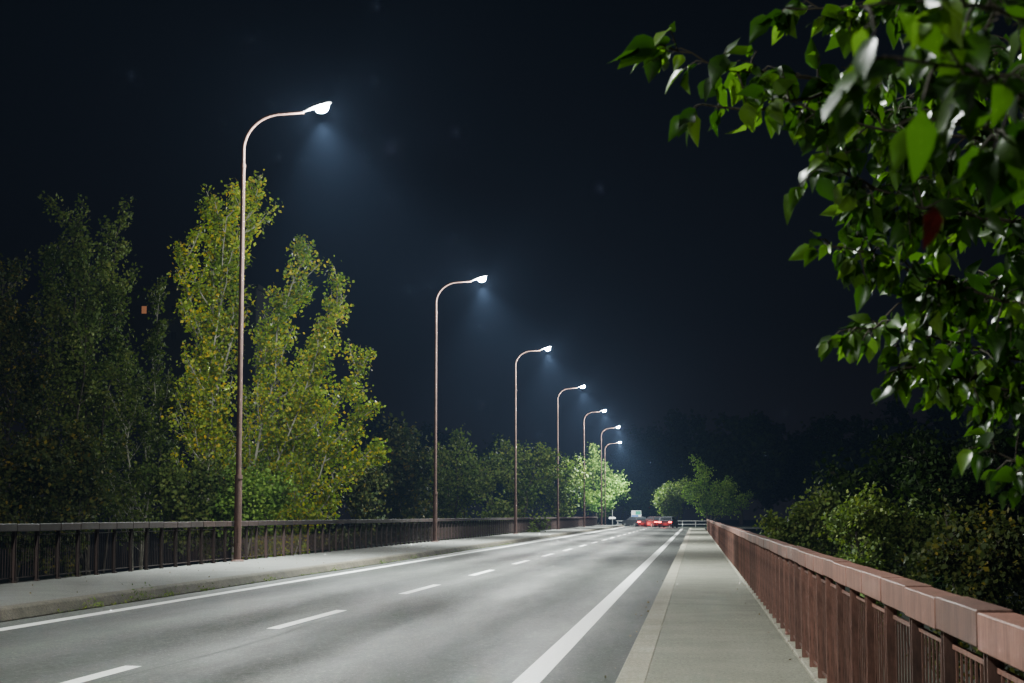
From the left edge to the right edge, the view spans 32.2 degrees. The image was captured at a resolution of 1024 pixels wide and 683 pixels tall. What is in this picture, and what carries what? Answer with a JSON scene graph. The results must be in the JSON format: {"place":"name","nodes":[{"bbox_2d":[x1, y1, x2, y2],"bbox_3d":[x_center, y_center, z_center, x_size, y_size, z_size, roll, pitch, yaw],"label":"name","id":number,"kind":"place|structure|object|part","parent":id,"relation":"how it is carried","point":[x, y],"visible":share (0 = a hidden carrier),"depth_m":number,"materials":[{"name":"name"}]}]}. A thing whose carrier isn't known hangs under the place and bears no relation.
{"place":"outdoors","nodes":[
{"label":"outdoors","id":0,"kind":"place"},
{"bbox_2d":[0,526,768,682],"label":"road","id":1,"kind":"structure","parent":0,"point":[563,609],"depth_m":24.14,"materials":[{"name":"grey asphalt"}]},
{"bbox_2d":[57,543,508,612],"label":"weeds","id":2,"kind":"object","parent":1,"relation":"on","point":[172,592],"visible":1,"depth_m":30.88,"materials":[{"name":"green plant"}]},
{"bbox_2d":[622,517,647,526],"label":"parked car","id":3,"kind":"object","parent":1,"relation":"on","point":[635,521],"visible":0.91,"depth_m":229.06,"materials":[{"name":"grey paint"}]},
{"bbox_2d":[642,517,659,526],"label":"parked car","id":4,"kind":"object","parent":1,"relation":"on","point":[652,521],"visible":0.68,"depth_m":226.76,"materials":[{"name":"red paint"}]},
{"bbox_2d":[617,521,706,526],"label":"guard barrier","id":5,"kind":"object","parent":1,"relation":"on","point":[682,524],"visible":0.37,"depth_m":232.53,"materials":[{"name":"grey metal"}]},
{"bbox_2d":[658,517,677,527],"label":"parked car","id":6,"kind":"object","parent":1,"relation":"on","point":[668,521],"visible":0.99,"depth_m":220.20,"materials":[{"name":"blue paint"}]},
{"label":"rear window","id":7,"kind":"part","parent":6,"relation":"part of","materials":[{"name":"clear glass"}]},
{"bbox_2d":[0,0,1023,519],"bbox_3d":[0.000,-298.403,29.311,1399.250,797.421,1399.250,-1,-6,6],"label":"sky","id":8,"kind":"structure","parent":0,"point":[582,212],"depth_m":690.45,"materials":[{"name":"black"}]},
{"bbox_2d":[0,520,1023,682],"bbox_3d":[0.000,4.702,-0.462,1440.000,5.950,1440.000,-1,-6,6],"label":"ground","id":9,"kind":"structure","parent":0,"point":[747,523],"depth_m":205.14,"materials":[{"name":"green plant"}]},
{"bbox_2d":[0,248,65,582],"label":"poplar tree","id":10,"kind":"object","parent":9,"relation":"on","point":[30,403],"visible":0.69,"depth_m":87.34,"materials":[{"name":"green plant"}]},
{"bbox_2d":[0,414,134,576],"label":"shrub","id":11,"kind":"object","parent":9,"relation":"on","point":[30,477],"visible":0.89,"depth_m":71.69,"materials":[{"name":"green plant"}]},
{"bbox_2d":[29,191,154,574],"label":"poplar tree","id":12,"kind":"object","parent":9,"relation":"on","point":[79,347],"visible":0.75,"depth_m":82.77,"materials":[{"name":"green plant"}]},
{"bbox_2d":[92,276,188,569],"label":"young poplar","id":13,"kind":"object","parent":9,"relation":"on","point":[126,499],"visible":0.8,"depth_m":75.95,"materials":[{"name":"green plant"}]},
{"bbox_2d":[89,284,280,571],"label":"apartment block","id":14,"kind":"structure","parent":9,"relation":"on","point":[140,323],"depth_m":200.62,"materials":[{"name":"brown"}]},
{"bbox_2d":[141,332,145,339],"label":"window","id":15,"kind":"structure","parent":14,"relation":"in","point":[142,337],"depth_m":201.32,"materials":[{"name":"black glass"}]},
{"bbox_2d":[142,306,146,313],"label":"window","id":16,"kind":"structure","parent":14,"relation":"in","point":[144,308],"depth_m":201.61,"materials":[{"name":"brown"}]},
{"bbox_2d":[171,332,175,338],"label":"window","id":17,"kind":"structure","parent":14,"relation":"in","point":[173,334],"depth_m":200.98,"materials":[{"name":"black glass"}]},
{"bbox_2d":[134,450,248,565],"bbox_3d":[-11.293,8.890,63.019,4.375,10.008,2.907,1,-6,-15],"label":"shrub","id":18,"kind":"object","parent":9,"relation":"on","point":[188,505],"visible":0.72,"depth_m":62.99,"materials":[{"name":"green plant"}]},
{"bbox_2d":[152,169,283,563],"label":"poplar tree","id":19,"kind":"object","parent":9,"relation":"on","point":[213,374],"visible":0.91,"depth_m":67.14,"materials":[{"name":"green plant"}]},
{"bbox_2d":[206,455,303,558],"bbox_3d":[-8.895,8.763,60.666,4.031,9.823,1.954,-3,-6,30],"label":"shrub","id":20,"kind":"object","parent":9,"relation":"on","point":[258,499],"visible":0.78,"depth_m":60.80,"materials":[{"name":"green plant"}]},
{"bbox_2d":[217,234,354,559],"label":"poplar tree","id":21,"kind":"object","parent":9,"relation":"on","point":[271,344],"visible":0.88,"depth_m":67.99,"materials":[{"name":"green plant"}]},
{"bbox_2d":[241,338,391,558],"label":"poplar tree","id":22,"kind":"object","parent":9,"relation":"on","point":[326,446],"visible":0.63,"depth_m":68.36,"materials":[{"name":"green plant"}]},
{"bbox_2d":[285,424,392,553],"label":"shrub","id":23,"kind":"object","parent":9,"relation":"on","point":[375,483],"visible":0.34,"depth_m":90.73,"materials":[{"name":"green plant"}]},
{"bbox_2d":[309,412,386,518],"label":"distant tree","id":24,"kind":"object","parent":9,"relation":"on","point":[368,433],"visible":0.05,"depth_m":321.92,"materials":[{"name":"green plant"}]},
{"bbox_2d":[335,395,407,497],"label":"distant tree","id":25,"kind":"object","parent":9,"relation":"on","point":[380,428],"visible":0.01,"depth_m":359.55,"materials":[{"name":"green plant"}]},
{"bbox_2d":[328,411,471,545],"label":"leafy tree","id":26,"kind":"object","parent":9,"relation":"on","point":[402,468],"visible":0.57,"depth_m":150.55,"materials":[{"name":"green plant"}]},
{"bbox_2d":[399,421,469,507],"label":"distant tree","id":27,"kind":"object","parent":9,"relation":"on","point":[425,431],"visible":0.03,"depth_m":346.79,"materials":[{"name":"green plant"}]},
{"bbox_2d":[420,423,491,540],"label":"leafy tree","id":28,"kind":"object","parent":9,"relation":"on","point":[447,487],"visible":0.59,"depth_m":140.82,"materials":[{"name":"green plant"}]},
{"bbox_2d":[419,430,494,511],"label":"distant tree","id":29,"kind":"object","parent":9,"relation":"on","point":[447,437],"visible":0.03,"depth_m":332.74,"materials":[{"name":"green plant"}]},
{"bbox_2d":[475,432,518,509],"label":"distant tree","id":30,"kind":"object","parent":9,"relation":"on","point":[491,446],"visible":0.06,"depth_m":370.80,"materials":[{"name":"green plant"}]},
{"bbox_2d":[454,433,563,535],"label":"leafy tree","id":31,"kind":"object","parent":9,"relation":"on","point":[502,469],"visible":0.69,"depth_m":134.95,"materials":[{"name":"green plant"}]},
{"bbox_2d":[492,442,564,519],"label":"distant tree","id":32,"kind":"object","parent":9,"relation":"on","point":[500,487],"visible":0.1,"depth_m":353.65,"materials":[{"name":"green plant"}]},
{"bbox_2d":[528,453,593,529],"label":"leafy tree","id":33,"kind":"object","parent":9,"relation":"on","point":[564,511],"visible":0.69,"depth_m":189.79,"materials":[{"name":"green plant"}]},
{"bbox_2d":[540,451,597,516],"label":"distant tree","id":34,"kind":"object","parent":9,"relation":"on","point":[573,459],"visible":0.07,"depth_m":340.73,"materials":[{"name":"green plant"}]},
{"bbox_2d":[571,442,630,524],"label":"leafy tree","id":35,"kind":"object","parent":9,"relation":"on","point":[612,490],"visible":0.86,"depth_m":266.89,"materials":[{"name":"green plant"}]},
{"bbox_2d":[604,441,620,524],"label":"street lamp","id":36,"kind":"object","parent":9,"relation":"on","point":[605,485],"visible":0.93,"depth_m":262.68,"materials":[{"name":"grey metal"}]},
{"bbox_2d":[586,437,658,520],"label":"distant tree","id":37,"kind":"object","parent":9,"relation":"on","point":[630,471],"visible":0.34,"depth_m":325.04,"materials":[{"name":"green plant"}]},
{"bbox_2d":[631,511,640,525],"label":"direction sign","id":38,"kind":"object","parent":9,"relation":"on","point":[635,513],"visible":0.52,"depth_m":236.36,"materials":[{"name":"white metal"}]},
{"bbox_2d":[608,422,663,516],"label":"distant tree","id":39,"kind":"object","parent":9,"relation":"on","point":[636,437],"visible":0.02,"depth_m":361.80,"materials":[{"name":"green plant"}]},
{"bbox_2d":[616,480,666,525],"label":"leafy tree","id":40,"kind":"object","parent":9,"relation":"on","point":[642,498],"visible":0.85,"depth_m":287.31,"materials":[{"name":"green plant"}]},
{"bbox_2d":[650,476,693,525],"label":"leafy tree","id":41,"kind":"object","parent":9,"relation":"on","point":[672,506],"visible":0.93,"depth_m":259.27,"materials":[{"name":"green plant"}]},
{"bbox_2d":[633,408,715,523],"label":"distant tree","id":42,"kind":"object","parent":9,"relation":"on","point":[656,457],"visible":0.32,"depth_m":347.11,"materials":[{"name":"green plant"}]},
{"bbox_2d":[663,408,731,520],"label":"distant tree","id":43,"kind":"object","parent":9,"relation":"on","point":[684,468],"visible":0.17,"depth_m":337.80,"materials":[{"name":"green plant"}]},
{"bbox_2d":[681,454,755,520],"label":"leafy tree","id":44,"kind":"object","parent":9,"relation":"on","point":[726,489],"visible":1,"depth_m":253.07,"materials":[{"name":"green plant"}]},
{"bbox_2d":[691,409,795,524],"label":"distant tree","id":45,"kind":"object","parent":9,"relation":"on","point":[744,460],"visible":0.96,"depth_m":320.04,"materials":[{"name":"green plant"}]},
{"bbox_2d":[747,411,808,515],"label":"distant tree","id":46,"kind":"object","parent":9,"relation":"on","point":[777,430],"visible":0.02,"depth_m":358.48,"materials":[{"name":"green plant"}]},
{"bbox_2d":[763,412,828,505],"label":"distant tree","id":47,"kind":"object","parent":9,"relation":"on","point":[785,485],"visible":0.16,"depth_m":343.37,"materials":[{"name":"green plant"}]},
{"bbox_2d":[752,477,850,584],"bbox_3d":[10.148,9.065,61.011,3.839,8.809,3.358,-1,-6,6],"label":"shrub","id":48,"kind":"object","parent":9,"relation":"on","point":[799,528],"visible":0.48,"depth_m":60.77,"materials":[{"name":"green plant"}]},
{"bbox_2d":[609,0,1023,510],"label":"overhanging tree","id":49,"kind":"object","parent":9,"relation":"on","point":[956,46],"visible":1,"depth_m":4.88,"materials":[{"name":"green plant"}]},
{"bbox_2d":[783,411,872,494],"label":"distant tree","id":50,"kind":"object","parent":9,"relation":"on","point":[803,467],"visible":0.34,"depth_m":331.16,"materials":[{"name":"green plant"}]},
{"bbox_2d":[817,415,910,482],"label":"distant tree","id":51,"kind":"object","parent":9,"relation":"on","point":[868,435],"visible":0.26,"depth_m":318.26,"materials":[{"name":"green plant"}]},
{"bbox_2d":[818,478,963,674],"bbox_3d":[9.349,7.679,43.911,3.069,8.589,3.178,2,-6,-22],"label":"shrub","id":52,"kind":"object","parent":9,"relation":"on","point":[893,531],"visible":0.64,"depth_m":43.97,"materials":[{"name":"green plant"}]},
{"bbox_2d":[811,417,972,660],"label":"leafy tree","id":53,"kind":"object","parent":9,"relation":"on","point":[843,483],"visible":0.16,"depth_m":77.83,"materials":[{"name":"green plant"}]},
{"bbox_2d":[889,403,975,455],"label":"distant tree","id":54,"kind":"object","parent":9,"relation":"on","point":[947,423],"visible":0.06,"depth_m":340.62,"materials":[{"name":"green plant"}]},
{"bbox_2d":[872,405,1023,682],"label":"leafy tree","id":55,"kind":"object","parent":9,"relation":"on","point":[970,489],"visible":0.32,"depth_m":45.94,"materials":[{"name":"green plant"}]},
{"bbox_2d":[894,485,1023,682],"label":"shrub","id":56,"kind":"object","parent":9,"relation":"on","point":[976,573],"visible":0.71,"depth_m":29.02,"materials":[{"name":"green plant"}]},
{"bbox_2d":[934,418,1020,493],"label":"distant tree","id":57,"kind":"object","parent":9,"relation":"on","point":[953,436],"visible":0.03,"depth_m":328.32,"materials":[{"name":"green plant"}]},
{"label":"bridge deck","id":58,"kind":"structure","parent":9,"relation":"on","visible":0},
{"bbox_2d":[0,525,618,605],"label":"footway","id":59,"kind":"structure","parent":58,"relation":"on","point":[40,590],"depth_m":39.82,"materials":[{"name":"grey concrete"}]},
{"bbox_2d":[230,101,331,561],"bbox_3d":[-6.360,-0.346,48.876,2.679,12.744,0.380,-1,-6,6],"label":"street lamp","id":60,"kind":"object","parent":59,"relation":"on","point":[321,107],"visible":1,"depth_m":48.89,"materials":[{"name":"grey metal"}]},
{"bbox_2d":[0,517,596,582],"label":"bridge railing","id":61,"kind":"object","parent":59,"relation":"on","point":[397,532],"visible":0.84,"depth_m":47.52,"materials":[{"name":"metal"}]},
{"bbox_2d":[431,275,487,541],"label":"street lamp","id":62,"kind":"object","parent":59,"relation":"on","point":[482,278],"visible":1,"depth_m":84.54,"materials":[{"name":"grey metal"}]},
{"bbox_2d":[513,346,551,533],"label":"street lamp","id":63,"kind":"object","parent":59,"relation":"on","point":[546,348],"visible":0.99,"depth_m":120.06,"materials":[{"name":"grey metal"}]},
{"bbox_2d":[556,385,584,529],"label":"street lamp","id":64,"kind":"object","parent":59,"relation":"on","point":[582,386],"visible":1,"depth_m":155.75,"materials":[{"name":"grey metal"}]},
{"bbox_2d":[583,409,605,526],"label":"street lamp","id":65,"kind":"object","parent":59,"relation":"on","point":[603,410],"visible":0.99,"depth_m":191.55,"materials":[{"name":"grey metal"}]},
{"bbox_2d":[601,426,619,524],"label":"street lamp","id":66,"kind":"object","parent":59,"relation":"on","point":[601,471],"visible":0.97,"depth_m":227.12,"materials":[{"name":"grey metal"}]},
{"bbox_2d":[0,525,623,621],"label":"kerb","id":67,"kind":"structure","parent":58,"relation":"on","point":[30,610],"depth_m":33.74,"materials":[{"name":"concrete"}]},
{"bbox_2d":[615,528,690,682],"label":"kerb","id":68,"kind":"structure","parent":58,"relation":"on","point":[636,667],"depth_m":21.63,"materials":[{"name":"concrete"}]},
{"bbox_2d":[645,528,814,682],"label":"footway","id":69,"kind":"structure","parent":58,"relation":"on","point":[715,628],"depth_m":21.68,"materials":[{"name":"grey concrete"}]},
{"bbox_2d":[707,531,826,682],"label":"edge beam","id":70,"kind":"structure","parent":58,"relation":"on","point":[811,671],"depth_m":20.41,"materials":[{"name":"concrete"}]},
{"bbox_2d":[707,519,1023,682],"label":"bridge railing","id":71,"kind":"object","parent":70,"relation":"on","point":[818,617],"visible":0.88,"depth_m":11.03,"materials":[{"name":"brown metal"}]}
]}

